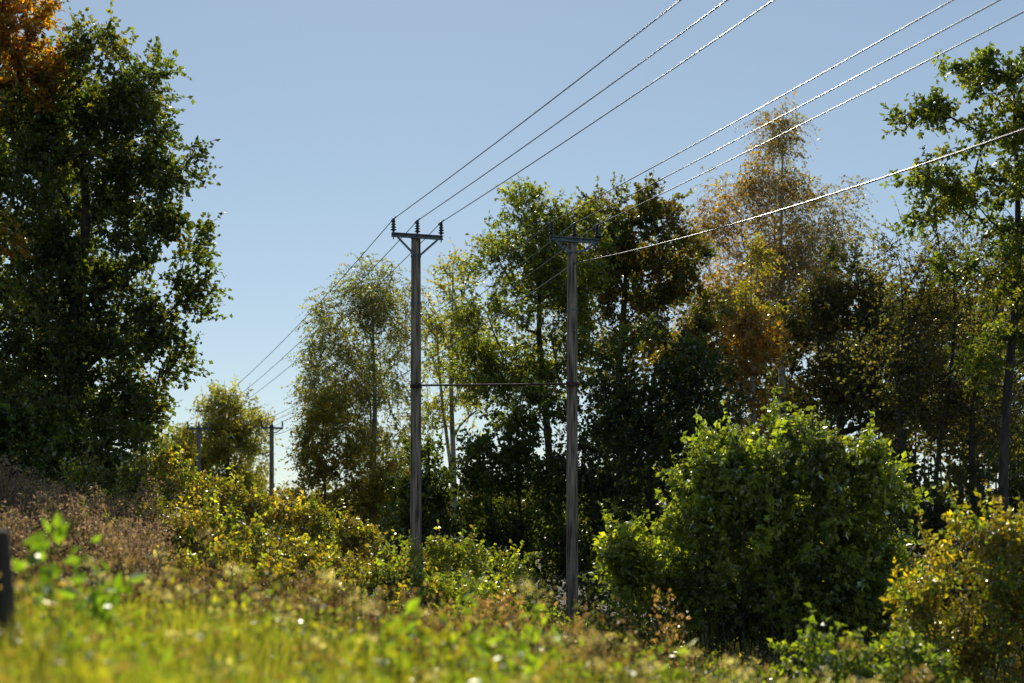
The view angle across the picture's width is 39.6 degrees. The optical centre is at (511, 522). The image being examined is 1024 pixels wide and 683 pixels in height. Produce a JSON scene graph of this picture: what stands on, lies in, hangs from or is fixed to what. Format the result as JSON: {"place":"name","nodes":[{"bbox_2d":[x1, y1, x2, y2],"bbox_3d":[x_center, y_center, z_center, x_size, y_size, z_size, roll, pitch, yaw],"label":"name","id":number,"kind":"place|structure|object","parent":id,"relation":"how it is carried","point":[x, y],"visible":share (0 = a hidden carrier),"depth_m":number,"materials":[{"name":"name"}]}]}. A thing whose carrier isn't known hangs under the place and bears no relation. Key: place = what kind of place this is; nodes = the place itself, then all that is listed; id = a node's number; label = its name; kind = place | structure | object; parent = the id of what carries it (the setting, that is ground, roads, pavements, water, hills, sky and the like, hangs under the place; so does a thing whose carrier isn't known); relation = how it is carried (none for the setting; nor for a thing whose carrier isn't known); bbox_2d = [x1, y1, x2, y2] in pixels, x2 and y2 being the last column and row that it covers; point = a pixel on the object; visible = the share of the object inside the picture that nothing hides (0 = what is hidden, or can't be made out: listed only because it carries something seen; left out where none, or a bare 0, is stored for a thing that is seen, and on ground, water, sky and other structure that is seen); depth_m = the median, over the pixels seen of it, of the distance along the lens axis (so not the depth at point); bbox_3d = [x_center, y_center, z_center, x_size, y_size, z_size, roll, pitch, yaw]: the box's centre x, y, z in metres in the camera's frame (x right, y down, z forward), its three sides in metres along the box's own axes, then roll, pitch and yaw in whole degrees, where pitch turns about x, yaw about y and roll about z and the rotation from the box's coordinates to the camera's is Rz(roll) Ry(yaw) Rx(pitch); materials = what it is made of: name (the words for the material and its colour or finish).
{"place":"outdoors","nodes":[
{"label":"outdoors","id":0,"kind":"place"},
{"bbox_2d":[0,0,1023,506],"label":"sky","id":1,"kind":"structure","parent":0,"point":[331,119],"materials":[{"name":"blue"}]},
{"bbox_2d":[0,517,1023,682],"bbox_3d":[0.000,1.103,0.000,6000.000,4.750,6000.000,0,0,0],"label":"ground","id":2,"kind":"structure","parent":0,"point":[554,576],"depth_m":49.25,"materials":[{"name":"green plant"}]},
{"bbox_2d":[0,529,17,659],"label":"wooden post","id":3,"kind":"object","parent":2,"relation":"on","point":[7,595],"visible":0.63,"depth_m":7.96,"materials":[{"name":"brown wood"}]},
{"bbox_2d":[0,0,77,260],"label":"orange maple tree","id":4,"kind":"object","parent":2,"relation":"on","point":[15,48],"visible":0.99,"depth_m":35.96,"materials":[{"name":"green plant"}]},
{"bbox_2d":[0,36,107,471],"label":"maple tree","id":5,"kind":"object","parent":2,"relation":"on","point":[4,157],"visible":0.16,"depth_m":39.71,"materials":[{"name":"green plant"}]},
{"bbox_2d":[0,374,179,502],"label":"elder bush","id":6,"kind":"object","parent":2,"relation":"on","point":[54,439],"visible":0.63,"depth_m":35.45,"materials":[{"name":"green plant"}]},
{"bbox_2d":[0,0,232,463],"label":"maple tree","id":7,"kind":"object","parent":2,"relation":"on","point":[76,341],"visible":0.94,"depth_m":37.45,"materials":[{"name":"green plant"}]},
{"bbox_2d":[186,421,210,494],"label":"utility pole","id":8,"kind":"object","parent":2,"relation":"on","point":[198,429],"visible":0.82,"depth_m":91.88,"materials":[{"name":"grey wood"}]},
{"bbox_2d":[148,373,281,503],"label":"willow tree","id":9,"kind":"object","parent":2,"relation":"on","point":[226,432],"visible":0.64,"depth_m":97.10,"materials":[{"name":"green plant"}]},
{"bbox_2d":[260,420,282,502],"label":"utility pole","id":10,"kind":"object","parent":2,"relation":"on","point":[271,428],"visible":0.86,"depth_m":91.87,"materials":[{"name":"grey wood"}]},
{"bbox_2d":[278,382,425,538],"bbox_3d":[-6.212,-2.267,56.017,6.380,6.395,3.672,0,0,0],"label":"young birch tree","id":11,"kind":"object","parent":2,"relation":"on","point":[373,491],"visible":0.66,"depth_m":55.58,"materials":[{"name":"green plant"}]},
{"bbox_2d":[45,437,660,653],"bbox_3d":[-4.018,0.456,29.573,14.365,5.030,11.594,0,0,0],"label":"bramble thicket","id":12,"kind":"object","parent":2,"relation":"on","point":[223,512],"visible":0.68,"depth_m":32.92,"materials":[{"name":"green plant"}]},
{"bbox_2d":[281,252,442,544],"bbox_3d":[-6.256,-5.162,59.996,7.170,12.626,5.810,0,0,0],"label":"birch tree","id":13,"kind":"object","parent":2,"relation":"on","point":[380,305],"visible":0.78,"depth_m":59.43,"materials":[{"name":"green plant"}]},
{"bbox_2d":[391,216,443,580],"bbox_3d":[-2.725,-3.177,40.870,1.589,11.030,0.625,0,0,-19],"label":"utility pole","id":14,"kind":"object","parent":2,"relation":"on","point":[415,477],"visible":0.93,"depth_m":40.87,"materials":[{"name":"grey wood"}]},
{"bbox_2d":[189,222,390,420],"bbox_3d":[-12.133,-7.579,66.109,0.024,2.200,53.920,0,0,-19],"label":"power cable","id":15,"kind":"object","parent":14,"relation":"attached to","point":[308,314],"visible":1,"depth_m":51.95,"materials":[{"name":"metal"}]},
{"bbox_2d":[199,222,415,421],"bbox_3d":[-11.465,-7.579,66.339,0.024,2.200,53.920,0,0,-19],"label":"power cable","id":16,"kind":"object","parent":14,"relation":"attached to","point":[323,319],"visible":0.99,"depth_m":52.52,"materials":[{"name":"metal"}]},
{"bbox_2d":[211,225,438,421],"bbox_3d":[-10.796,-7.579,66.568,0.024,2.200,53.920,0,0,-19],"label":"power cable","id":17,"kind":"object","parent":14,"relation":"attached to","point":[338,323],"visible":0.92,"depth_m":53.32,"materials":[{"name":"metal"}]},
{"bbox_2d":[396,0,680,216],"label":"power cable","id":18,"kind":"object","parent":14,"relation":"attached to","point":[550,100],"visible":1,"depth_m":28.18,"materials":[{"name":"metal"}]},
{"bbox_2d":[420,0,727,218],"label":"power cable","id":19,"kind":"object","parent":14,"relation":"attached to","point":[588,100],"visible":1,"depth_m":28.12,"materials":[{"name":"metal"}]},
{"bbox_2d":[443,0,774,220],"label":"power cable","id":20,"kind":"object","parent":14,"relation":"attached to","point":[625,100],"visible":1,"depth_m":28.14,"materials":[{"name":"metal"}]},
{"bbox_2d":[406,237,503,542],"bbox_3d":[-2.318,-5.268,64.789,5.278,15.545,4.427,0,0,0],"label":"slender birch tree","id":21,"kind":"object","parent":2,"relation":"on","point":[437,331],"visible":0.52,"depth_m":64.84,"materials":[{"name":"green plant"}]},
{"bbox_2d":[366,370,605,597],"bbox_3d":[-0.812,-1.058,46.812,8.199,7.843,4.994,0,0,0],"label":"hazel tree","id":22,"kind":"object","parent":2,"relation":"on","point":[497,527],"visible":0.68,"depth_m":46.45,"materials":[{"name":"green plant"}]},
{"bbox_2d":[58,456,949,534],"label":"distant forest","id":23,"kind":"object","parent":2,"relation":"on","point":[944,485],"visible":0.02,"depth_m":298.05,"materials":[{"name":"green plant"}]},
{"bbox_2d":[0,512,1012,682],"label":"foreground weeds","id":24,"kind":"object","parent":2,"relation":"on","point":[472,644],"visible":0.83,"depth_m":9.09,"materials":[{"name":"green plant"}]},
{"bbox_2d":[0,455,1023,682],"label":"dry weeds","id":25,"kind":"object","parent":2,"relation":"on","point":[23,511],"visible":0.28,"depth_m":20.11,"materials":[{"name":"brown plant"}]},
{"bbox_2d":[7,235,1023,577],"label":"treeline","id":26,"kind":"object","parent":2,"relation":"on","point":[949,459],"visible":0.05,"depth_m":71.67,"materials":[{"name":"green plant"}]},
{"bbox_2d":[428,176,621,586],"bbox_3d":[0.479,-4.882,51.948,7.060,15.706,4.410,0,0,0],"label":"ash tree","id":27,"kind":"object","parent":2,"relation":"on","point":[488,364],"visible":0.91,"depth_m":51.45,"materials":[{"name":"green plant"}]},
{"bbox_2d":[547,219,601,621],"bbox_3d":[1.695,-2.494,38.870,1.514,11.397,0.625,0,0,-19],"label":"utility pole","id":28,"kind":"object","parent":2,"relation":"on","point":[572,240],"visible":0.98,"depth_m":38.87,"materials":[{"name":"grey wood"}]},
{"bbox_2d":[262,223,549,420],"bbox_3d":[-7.528,-7.325,65.122,0.024,1.707,55.722,0,0,-18],"label":"power cable","id":29,"kind":"object","parent":28,"relation":"attached to","point":[449,302],"visible":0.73,"depth_m":46.66,"materials":[{"name":"metal"}]},
{"bbox_2d":[273,226,570,420],"bbox_3d":[-6.895,-7.325,65.339,0.024,1.707,55.722,0,0,-18],"label":"power cable","id":30,"kind":"object","parent":28,"relation":"attached to","point":[474,298],"visible":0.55,"depth_m":46.61,"materials":[{"name":"metal"}]},
{"bbox_2d":[272,263,574,435],"bbox_3d":[-6.885,-6.296,65.310,0.032,1.600,55.722,0,0,-18],"label":"power cable","id":31,"kind":"object","parent":28,"relation":"attached to","point":[480,326],"visible":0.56,"depth_m":46.23,"materials":[{"name":"metal"}]},
{"bbox_2d":[284,227,594,420],"bbox_3d":[-6.261,-7.325,65.556,0.024,1.707,55.722,0,0,-18],"label":"power cable","id":32,"kind":"object","parent":28,"relation":"attached to","point":[499,295],"visible":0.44,"depth_m":46.60,"materials":[{"name":"metal"}]},
{"bbox_2d":[410,382,579,387],"bbox_3d":[-0.534,-3.855,39.942,5.288,0.270,0.445,0,0,24],"label":"tie rod","id":33,"kind":"object","parent":28,"relation":"attached to","point":[415,385],"visible":1,"depth_m":39.71,"materials":[{"name":"metal"}]},
{"bbox_2d":[555,0,953,219],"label":"power cable","id":34,"kind":"object","parent":28,"relation":"attached to","point":[772,101],"visible":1,"depth_m":26.86,"materials":[{"name":"metal"}]},
{"bbox_2d":[578,0,999,221],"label":"power cable","id":35,"kind":"object","parent":28,"relation":"attached to","point":[808,101],"visible":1,"depth_m":26.93,"materials":[{"name":"metal"}]},
{"bbox_2d":[575,128,1023,262],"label":"power cable","id":36,"kind":"object","parent":28,"relation":"attached to","point":[989,141],"visible":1,"depth_m":26.30,"materials":[{"name":"metal"}]},
{"bbox_2d":[601,11,1023,222],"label":"power cable","id":37,"kind":"object","parent":28,"relation":"attached to","point":[829,110],"visible":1,"depth_m":27.64,"materials":[{"name":"metal"}]},
{"bbox_2d":[559,170,745,513],"bbox_3d":[5.248,-5.208,54.876,8.130,16.830,4.266,0,0,0],"label":"maple tree","id":38,"kind":"object","parent":2,"relation":"on","point":[657,262],"visible":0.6,"depth_m":54.41,"materials":[{"name":"green plant"}]},
{"bbox_2d":[534,309,798,612],"bbox_3d":[5.214,-1.776,46.072,9.077,10.195,5.368,0,0,0],"label":"hawthorn tree","id":39,"kind":"object","parent":2,"relation":"on","point":[681,399],"visible":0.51,"depth_m":45.42,"materials":[{"name":"green plant"}]},
{"bbox_2d":[705,232,794,442],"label":"golden birch tree","id":40,"kind":"object","parent":2,"relation":"on","point":[747,328],"visible":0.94,"depth_m":49.70,"materials":[{"name":"orange plant"}]},
{"bbox_2d":[577,384,935,665],"bbox_3d":[5.175,0.181,30.107,7.568,6.176,5.069,0,0,0],"label":"hazel bush","id":41,"kind":"object","parent":2,"relation":"on","point":[824,553],"visible":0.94,"depth_m":29.24,"materials":[{"name":"green plant"}]},
{"bbox_2d":[490,444,1023,631],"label":"blackthorn thicket","id":42,"kind":"object","parent":2,"relation":"on","point":[930,514],"visible":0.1,"depth_m":42.21,"materials":[{"name":"green plant"}]},
{"bbox_2d":[656,90,900,417],"bbox_3d":[11.094,-7.662,62.024,11.465,21.893,6.850,0,0,0],"label":"tall birch tree","id":43,"kind":"object","parent":2,"relation":"on","point":[802,258],"visible":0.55,"depth_m":61.46,"materials":[{"name":"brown plant"}]},
{"bbox_2d":[763,602,973,682],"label":"bush","id":44,"kind":"object","parent":2,"relation":"on","point":[912,651],"visible":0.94,"depth_m":16.84,"materials":[{"name":"green plant"}]},
{"bbox_2d":[722,231,1023,484],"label":"alder tree","id":45,"kind":"object","parent":2,"relation":"on","point":[814,322],"visible":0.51,"depth_m":51.48,"materials":[{"name":"green plant"}]},
{"bbox_2d":[817,196,1023,613],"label":"bare willow tree","id":46,"kind":"object","parent":2,"relation":"on","point":[921,360],"visible":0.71,"depth_m":43.89,"materials":[{"name":"green plant"}]},
{"bbox_2d":[871,479,1023,682],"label":"autumn bush","id":47,"kind":"object","parent":2,"relation":"on","point":[1000,551],"visible":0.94,"depth_m":19.68,"materials":[{"name":"yellow plant"}]},
{"bbox_2d":[879,41,1023,628],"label":"oak tree","id":48,"kind":"object","parent":2,"relation":"on","point":[934,108],"visible":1,"depth_m":37.84,"materials":[{"name":"green plant"}]}
]}

